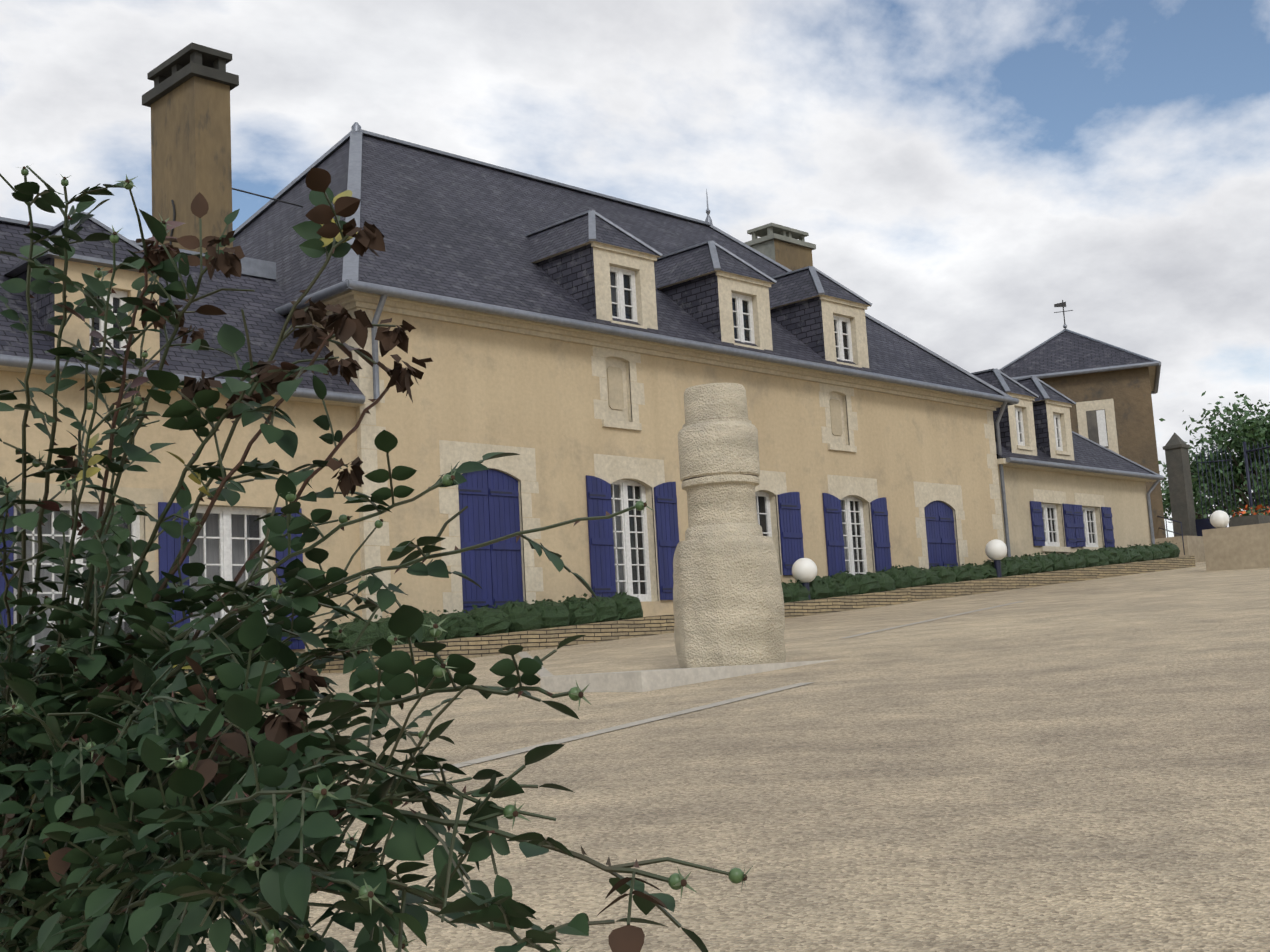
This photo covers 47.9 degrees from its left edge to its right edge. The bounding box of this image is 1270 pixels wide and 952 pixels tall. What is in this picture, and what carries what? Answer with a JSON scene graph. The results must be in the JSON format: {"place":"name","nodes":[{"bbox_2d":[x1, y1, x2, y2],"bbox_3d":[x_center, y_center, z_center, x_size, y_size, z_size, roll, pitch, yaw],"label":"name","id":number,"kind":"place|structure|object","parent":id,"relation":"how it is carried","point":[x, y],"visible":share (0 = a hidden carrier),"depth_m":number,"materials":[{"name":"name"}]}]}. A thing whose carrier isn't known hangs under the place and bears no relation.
{"place":"outdoors","nodes":[
{"label":"outdoors","id":0,"kind":"place"},
{"bbox_2d":[0,0,1269,537],"label":"sky","id":1,"kind":"structure","parent":0,"point":[968,170],"materials":[{"name":"white"}]},
{"bbox_2d":[154,562,1269,951],"bbox_3d":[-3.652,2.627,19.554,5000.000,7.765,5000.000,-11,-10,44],"label":"ground","id":2,"kind":"structure","parent":0,"point":[1076,766],"depth_m":5.94,"materials":[{"name":"beige gravel"}]},
{"bbox_2d":[0,43,365,657],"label":"wing","id":3,"kind":"structure","parent":2,"relation":"on","point":[186,98],"depth_m":18.84,"materials":[{"name":"beige paint"}]},
{"bbox_2d":[0,165,751,951],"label":"rose bush","id":4,"kind":"object","parent":2,"relation":"on","point":[136,793],"visible":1,"depth_m":1.70,"materials":[{"name":"green plant"}]},
{"bbox_2d":[233,122,1018,621],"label":"house","id":5,"kind":"structure","parent":2,"relation":"on","point":[885,458],"depth_m":24.02,"materials":[{"name":"paint"}]},
{"bbox_2d":[525,210,871,367],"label":"dormers","id":6,"kind":"object","parent":5,"relation":"on","point":[596,265],"visible":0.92,"depth_m":26.38,"materials":[{"name":"stone"}]},
{"bbox_2d":[174,556,1195,692],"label":"planter walls","id":7,"kind":"structure","parent":2,"relation":"on","point":[493,644],"depth_m":24.56,"materials":[{"name":"stone"}]},
{"bbox_2d":[0,541,1179,682],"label":"box hedges","id":8,"kind":"object","parent":7,"relation":"in","point":[511,616],"visible":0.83,"depth_m":22.11,"materials":[{"name":"green plant"}]},
{"bbox_2d":[792,510,1228,598],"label":"globe lamps","id":9,"kind":"object","parent":7,"relation":"in","point":[804,571],"visible":0.96,"depth_m":29.64,"materials":[{"name":"white glass"},{"name":"iron paint"}]},
{"bbox_2d":[540,383,839,691],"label":"stone column","id":10,"kind":"structure","parent":2,"relation":"on","point":[728,608],"depth_m":12.75,"materials":[{"name":"stone"}]},
{"bbox_2d":[371,601,1023,783],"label":"paving strips","id":11,"kind":"object","parent":2,"relation":"on","point":[543,671],"visible":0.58,"depth_m":9.33,"materials":[{"name":"stone"}]},
{"bbox_2d":[971,368,1163,557],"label":"wing","id":12,"kind":"structure","parent":2,"relation":"on","point":[1068,490],"depth_m":34.31,"materials":[{"name":"beige paint"}]},
{"bbox_2d":[999,300,1165,538],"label":"tower","id":13,"kind":"structure","parent":2,"relation":"on","point":[1109,389],"depth_m":43.85,"materials":[{"name":"paint"}]},
{"bbox_2d":[1160,462,1246,522],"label":"flowering bush","id":14,"kind":"object","parent":2,"relation":"on","point":[1165,497],"visible":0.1,"depth_m":69.77,"materials":[{"name":"green plant"}]},
{"bbox_2d":[1155,432,1269,562],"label":"gate and railings","id":15,"kind":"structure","parent":2,"relation":"on","point":[1188,528],"depth_m":51.37,"materials":[{"name":"metal"}]},
{"bbox_2d":[1158,391,1269,518],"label":"tree behind gate","id":16,"kind":"object","parent":2,"relation":"on","point":[1250,432],"visible":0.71,"depth_m":59.83,"materials":[{"name":"green plant"}]},
{"bbox_2d":[1202,523,1269,570],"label":"court wall","id":17,"kind":"structure","parent":2,"relation":"on","point":[1238,547],"depth_m":30.91,"materials":[{"name":"beige stone"}]},
{"bbox_2d":[1229,505,1269,526],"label":"flower trough","id":18,"kind":"object","parent":17,"relation":"on","point":[1246,518],"visible":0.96,"depth_m":39.30,"materials":[{"name":"stone"}]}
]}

